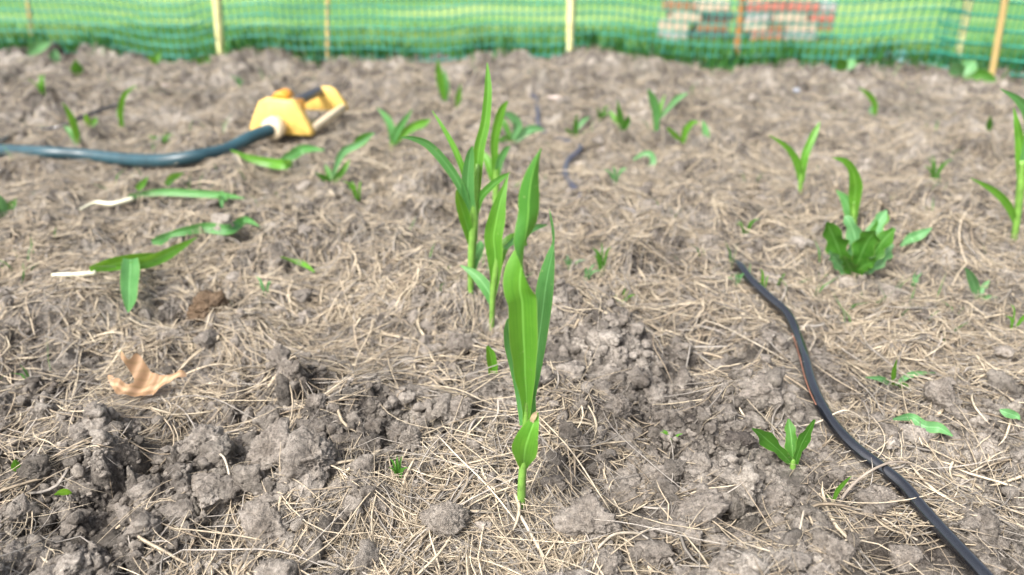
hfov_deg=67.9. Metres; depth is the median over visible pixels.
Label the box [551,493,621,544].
soil clod
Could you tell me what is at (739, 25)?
netting fence
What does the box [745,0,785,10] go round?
brick
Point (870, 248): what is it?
broadleaf weed
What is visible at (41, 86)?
grass tuft
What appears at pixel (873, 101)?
corn seedling
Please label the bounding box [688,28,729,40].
brick
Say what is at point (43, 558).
straw stalk
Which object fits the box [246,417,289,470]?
soil clod
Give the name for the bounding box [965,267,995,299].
weed sprout
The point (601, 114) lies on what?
grass tuft
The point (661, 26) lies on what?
brick
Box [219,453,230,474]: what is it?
straw stalk
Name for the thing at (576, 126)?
corn seedling
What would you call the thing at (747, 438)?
soil clod
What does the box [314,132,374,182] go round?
weed sprout
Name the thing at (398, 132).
corn seedling
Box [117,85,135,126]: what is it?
weed sprout
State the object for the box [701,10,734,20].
brick
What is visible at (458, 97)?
corn seedling
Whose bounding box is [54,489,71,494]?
weed sprout
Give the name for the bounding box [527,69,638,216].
drip tube
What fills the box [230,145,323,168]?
fallen leaf
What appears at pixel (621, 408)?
soil clod
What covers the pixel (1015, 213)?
corn seedling
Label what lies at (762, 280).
grass tuft
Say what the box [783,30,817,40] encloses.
brick
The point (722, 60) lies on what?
lawn grass
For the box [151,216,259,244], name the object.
fallen leaf
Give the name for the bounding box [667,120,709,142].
corn seedling
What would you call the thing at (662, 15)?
lawn
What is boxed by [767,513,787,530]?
soil clod
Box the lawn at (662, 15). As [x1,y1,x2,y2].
[0,0,1023,66]
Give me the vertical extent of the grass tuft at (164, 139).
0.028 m
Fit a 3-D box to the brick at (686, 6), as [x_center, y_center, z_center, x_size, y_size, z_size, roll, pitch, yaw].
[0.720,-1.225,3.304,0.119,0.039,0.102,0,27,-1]
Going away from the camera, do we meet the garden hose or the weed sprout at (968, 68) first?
the garden hose
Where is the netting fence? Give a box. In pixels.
[0,0,1023,77]
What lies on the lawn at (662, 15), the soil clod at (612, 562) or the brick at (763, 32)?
the brick at (763, 32)
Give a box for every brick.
[658,19,689,30]
[658,28,686,39]
[662,0,693,11]
[667,10,701,20]
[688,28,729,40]
[692,19,729,30]
[693,0,730,10]
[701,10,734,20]
[744,20,768,30]
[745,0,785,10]
[745,11,771,20]
[745,30,781,40]
[769,20,784,30]
[771,11,807,20]
[782,0,819,10]
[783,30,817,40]
[785,20,818,30]
[806,11,834,20]
[815,0,838,10]
[818,21,832,30]
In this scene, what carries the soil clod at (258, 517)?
on the soil bed
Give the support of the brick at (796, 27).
on the brick at (785, 37)
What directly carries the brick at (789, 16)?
on the brick at (796, 27)
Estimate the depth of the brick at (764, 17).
3.28 m
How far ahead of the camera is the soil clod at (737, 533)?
0.44 m
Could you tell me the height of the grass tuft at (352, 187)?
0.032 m
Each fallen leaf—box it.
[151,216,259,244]
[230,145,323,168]
[281,256,314,271]
[893,413,952,435]
[900,228,931,246]
[1000,409,1019,419]
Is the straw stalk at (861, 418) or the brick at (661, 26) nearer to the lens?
the straw stalk at (861, 418)
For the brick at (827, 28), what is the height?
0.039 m
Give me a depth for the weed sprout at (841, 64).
1.57 m
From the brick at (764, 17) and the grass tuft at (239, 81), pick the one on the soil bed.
the grass tuft at (239, 81)
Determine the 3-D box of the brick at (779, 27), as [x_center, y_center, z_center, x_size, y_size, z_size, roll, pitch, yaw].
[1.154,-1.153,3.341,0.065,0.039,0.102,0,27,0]
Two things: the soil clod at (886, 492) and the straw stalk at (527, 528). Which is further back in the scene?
the soil clod at (886, 492)
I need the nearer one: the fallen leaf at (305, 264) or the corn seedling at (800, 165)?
the fallen leaf at (305, 264)
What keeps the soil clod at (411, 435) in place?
on the soil bed
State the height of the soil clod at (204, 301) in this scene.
0.024 m
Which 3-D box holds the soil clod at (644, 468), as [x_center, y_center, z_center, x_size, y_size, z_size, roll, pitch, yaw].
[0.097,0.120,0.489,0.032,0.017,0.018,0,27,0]
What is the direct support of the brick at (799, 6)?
on the brick at (789, 16)
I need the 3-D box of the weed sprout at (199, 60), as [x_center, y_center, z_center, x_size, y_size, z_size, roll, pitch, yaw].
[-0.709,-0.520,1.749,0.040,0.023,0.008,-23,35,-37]
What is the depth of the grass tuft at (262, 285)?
0.72 m
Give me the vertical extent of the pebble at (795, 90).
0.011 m
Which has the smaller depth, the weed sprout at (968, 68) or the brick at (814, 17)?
the weed sprout at (968, 68)
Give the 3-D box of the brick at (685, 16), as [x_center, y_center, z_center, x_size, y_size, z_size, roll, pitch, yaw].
[0.751,-1.189,3.322,0.135,0.039,0.102,0,27,0]
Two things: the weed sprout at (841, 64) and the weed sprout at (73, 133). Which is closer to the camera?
the weed sprout at (73, 133)
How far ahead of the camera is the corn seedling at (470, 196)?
0.62 m
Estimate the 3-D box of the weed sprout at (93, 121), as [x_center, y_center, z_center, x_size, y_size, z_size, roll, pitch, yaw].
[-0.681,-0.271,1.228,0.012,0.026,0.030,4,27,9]
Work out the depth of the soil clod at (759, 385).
0.54 m
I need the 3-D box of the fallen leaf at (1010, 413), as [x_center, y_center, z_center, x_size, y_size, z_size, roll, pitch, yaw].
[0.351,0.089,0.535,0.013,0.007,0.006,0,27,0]
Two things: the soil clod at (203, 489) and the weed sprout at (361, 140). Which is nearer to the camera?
the soil clod at (203, 489)
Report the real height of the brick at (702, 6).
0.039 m
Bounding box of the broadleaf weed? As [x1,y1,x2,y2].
[822,210,895,275]
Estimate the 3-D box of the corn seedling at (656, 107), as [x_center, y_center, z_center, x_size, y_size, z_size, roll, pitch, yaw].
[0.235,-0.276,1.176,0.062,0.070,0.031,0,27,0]
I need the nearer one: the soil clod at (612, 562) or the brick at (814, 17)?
the soil clod at (612, 562)
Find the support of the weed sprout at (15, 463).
on the soil bed
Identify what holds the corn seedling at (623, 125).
on the soil bed
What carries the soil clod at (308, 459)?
on the soil bed
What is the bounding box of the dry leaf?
[108,351,185,396]
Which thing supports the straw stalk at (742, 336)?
on the soil bed
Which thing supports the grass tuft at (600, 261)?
on the soil bed
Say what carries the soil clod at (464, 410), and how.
on the soil bed
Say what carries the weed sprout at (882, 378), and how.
on the soil bed
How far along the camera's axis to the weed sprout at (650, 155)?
1.08 m
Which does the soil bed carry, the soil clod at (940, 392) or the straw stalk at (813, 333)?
the soil clod at (940, 392)
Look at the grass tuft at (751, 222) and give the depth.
0.83 m
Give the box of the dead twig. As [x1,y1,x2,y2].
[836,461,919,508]
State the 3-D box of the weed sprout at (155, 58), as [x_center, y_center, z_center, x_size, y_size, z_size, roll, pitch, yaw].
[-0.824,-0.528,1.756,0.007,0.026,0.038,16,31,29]
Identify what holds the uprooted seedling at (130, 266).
on the soil bed
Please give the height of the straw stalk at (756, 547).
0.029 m
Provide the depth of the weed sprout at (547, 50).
1.83 m
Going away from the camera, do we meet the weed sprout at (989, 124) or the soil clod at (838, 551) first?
the soil clod at (838, 551)
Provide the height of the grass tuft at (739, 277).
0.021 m
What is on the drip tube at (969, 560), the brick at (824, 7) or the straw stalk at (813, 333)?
the straw stalk at (813, 333)
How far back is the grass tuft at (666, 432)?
0.51 m
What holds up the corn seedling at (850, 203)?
on the soil bed
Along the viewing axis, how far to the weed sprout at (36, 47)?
1.72 m
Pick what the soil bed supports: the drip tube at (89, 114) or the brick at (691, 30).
the drip tube at (89, 114)
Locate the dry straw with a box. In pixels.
[0,44,1023,574]
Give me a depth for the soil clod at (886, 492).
0.48 m
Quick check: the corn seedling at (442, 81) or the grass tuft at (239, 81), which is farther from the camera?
the grass tuft at (239, 81)
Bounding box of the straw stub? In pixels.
[169,380,201,416]
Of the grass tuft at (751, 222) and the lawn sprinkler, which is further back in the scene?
the lawn sprinkler
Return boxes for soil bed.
[0,40,1023,574]
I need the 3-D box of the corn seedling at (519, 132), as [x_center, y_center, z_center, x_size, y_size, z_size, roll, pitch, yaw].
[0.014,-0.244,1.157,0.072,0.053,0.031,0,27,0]
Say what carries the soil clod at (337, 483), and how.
on the soil bed
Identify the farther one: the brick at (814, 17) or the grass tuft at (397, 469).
the brick at (814, 17)
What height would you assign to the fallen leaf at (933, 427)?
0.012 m
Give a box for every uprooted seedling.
[51,237,196,311]
[79,173,244,209]
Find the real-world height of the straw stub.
0.005 m
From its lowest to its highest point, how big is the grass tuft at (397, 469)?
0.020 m
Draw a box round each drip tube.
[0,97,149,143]
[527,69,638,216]
[727,257,993,574]
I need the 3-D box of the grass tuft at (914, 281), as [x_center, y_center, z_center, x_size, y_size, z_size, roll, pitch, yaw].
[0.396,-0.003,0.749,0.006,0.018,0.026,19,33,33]
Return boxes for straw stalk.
[5,531,47,562]
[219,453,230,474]
[520,515,550,568]
[598,531,644,548]
[677,312,786,361]
[733,540,773,551]
[769,410,870,427]
[788,324,815,350]
[799,510,804,529]
[853,506,917,540]
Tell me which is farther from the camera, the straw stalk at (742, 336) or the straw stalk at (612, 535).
the straw stalk at (742, 336)
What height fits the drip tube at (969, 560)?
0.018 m
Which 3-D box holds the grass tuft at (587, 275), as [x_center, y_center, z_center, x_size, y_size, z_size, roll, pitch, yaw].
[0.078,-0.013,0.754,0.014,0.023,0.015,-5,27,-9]
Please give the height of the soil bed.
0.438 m
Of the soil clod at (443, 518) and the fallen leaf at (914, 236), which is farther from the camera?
the fallen leaf at (914, 236)
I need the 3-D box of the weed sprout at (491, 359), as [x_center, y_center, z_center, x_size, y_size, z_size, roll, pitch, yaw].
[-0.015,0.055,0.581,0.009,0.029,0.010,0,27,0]
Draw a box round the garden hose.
[0,124,274,167]
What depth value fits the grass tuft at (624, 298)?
0.71 m
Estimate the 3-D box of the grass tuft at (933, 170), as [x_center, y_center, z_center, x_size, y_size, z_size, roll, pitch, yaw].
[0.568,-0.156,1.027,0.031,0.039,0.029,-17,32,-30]
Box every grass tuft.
[28,74,45,95]
[150,134,172,149]
[232,76,242,87]
[255,277,270,296]
[343,181,360,202]
[389,457,407,477]
[564,256,581,272]
[584,263,599,281]
[593,242,610,275]
[596,106,609,121]
[605,166,625,182]
[615,289,633,305]
[662,430,682,439]
[728,274,743,285]
[737,219,759,233]
[760,269,767,287]
[909,272,921,289]
[924,155,952,181]
[1006,305,1023,328]
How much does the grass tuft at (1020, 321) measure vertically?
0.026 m
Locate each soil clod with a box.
[185,290,228,321]
[190,471,220,508]
[238,492,290,554]
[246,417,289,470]
[277,425,337,498]
[327,477,347,498]
[398,425,422,451]
[418,500,470,538]
[450,394,471,421]
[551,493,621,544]
[586,546,623,574]
[605,393,631,418]
[639,464,667,483]
[675,488,730,526]
[722,430,757,448]
[732,528,758,544]
[738,372,783,412]
[761,484,785,507]
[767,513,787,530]
[821,533,855,571]
[856,485,899,513]
[887,543,923,572]
[923,377,955,412]
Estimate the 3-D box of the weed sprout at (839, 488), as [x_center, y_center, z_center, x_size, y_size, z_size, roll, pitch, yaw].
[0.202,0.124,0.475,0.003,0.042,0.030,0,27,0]
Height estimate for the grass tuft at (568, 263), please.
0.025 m
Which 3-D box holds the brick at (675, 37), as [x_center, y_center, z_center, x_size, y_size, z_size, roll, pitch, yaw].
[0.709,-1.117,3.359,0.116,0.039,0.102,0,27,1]
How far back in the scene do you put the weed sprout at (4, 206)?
0.88 m
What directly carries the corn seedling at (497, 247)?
on the soil bed
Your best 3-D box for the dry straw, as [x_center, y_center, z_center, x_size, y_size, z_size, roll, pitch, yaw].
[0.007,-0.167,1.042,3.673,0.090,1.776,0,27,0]
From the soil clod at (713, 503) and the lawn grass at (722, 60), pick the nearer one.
the soil clod at (713, 503)
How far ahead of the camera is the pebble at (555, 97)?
1.40 m
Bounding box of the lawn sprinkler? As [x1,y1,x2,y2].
[250,86,348,139]
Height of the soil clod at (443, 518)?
0.024 m
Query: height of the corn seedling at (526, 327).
0.234 m
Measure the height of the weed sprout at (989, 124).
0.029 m
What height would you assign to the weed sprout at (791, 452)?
0.062 m
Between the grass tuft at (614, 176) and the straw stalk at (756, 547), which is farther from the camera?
the grass tuft at (614, 176)
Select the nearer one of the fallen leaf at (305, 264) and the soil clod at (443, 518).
the soil clod at (443, 518)
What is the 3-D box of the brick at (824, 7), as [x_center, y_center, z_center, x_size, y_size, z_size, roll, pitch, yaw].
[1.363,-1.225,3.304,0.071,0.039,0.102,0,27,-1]
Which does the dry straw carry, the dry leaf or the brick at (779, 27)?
the dry leaf
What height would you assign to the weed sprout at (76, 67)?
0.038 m
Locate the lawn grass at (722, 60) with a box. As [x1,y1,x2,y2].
[0,20,1023,81]
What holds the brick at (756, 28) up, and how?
on the brick at (763, 32)
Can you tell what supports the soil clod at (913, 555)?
on the soil bed
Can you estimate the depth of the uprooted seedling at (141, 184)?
0.92 m
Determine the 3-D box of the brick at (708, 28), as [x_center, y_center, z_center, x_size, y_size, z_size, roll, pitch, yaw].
[0.873,-1.153,3.341,0.144,0.039,0.102,0,27,0]
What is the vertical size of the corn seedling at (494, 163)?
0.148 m
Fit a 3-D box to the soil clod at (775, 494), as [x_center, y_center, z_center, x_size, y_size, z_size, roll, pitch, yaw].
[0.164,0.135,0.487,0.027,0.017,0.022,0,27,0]
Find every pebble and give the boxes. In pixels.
[548,95,559,101]
[792,88,799,93]
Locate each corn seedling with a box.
[377,108,429,151]
[401,63,509,294]
[436,59,449,100]
[455,84,461,107]
[460,174,546,329]
[483,101,510,202]
[499,111,543,143]
[503,148,554,509]
[565,114,588,137]
[609,100,630,130]
[647,89,687,131]
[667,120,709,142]
[769,122,819,192]
[832,157,862,224]
[859,87,877,116]
[970,89,1023,240]
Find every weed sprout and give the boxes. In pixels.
[0,196,16,217]
[11,460,20,470]
[26,41,59,63]
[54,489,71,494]
[62,102,79,144]
[71,60,82,75]
[84,114,97,126]
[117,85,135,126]
[146,52,160,63]
[194,56,210,64]
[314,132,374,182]
[486,346,497,374]
[527,39,561,57]
[633,150,655,165]
[752,419,815,469]
[826,476,850,499]
[835,58,855,70]
[865,360,934,388]
[949,60,996,81]
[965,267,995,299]
[986,115,992,131]

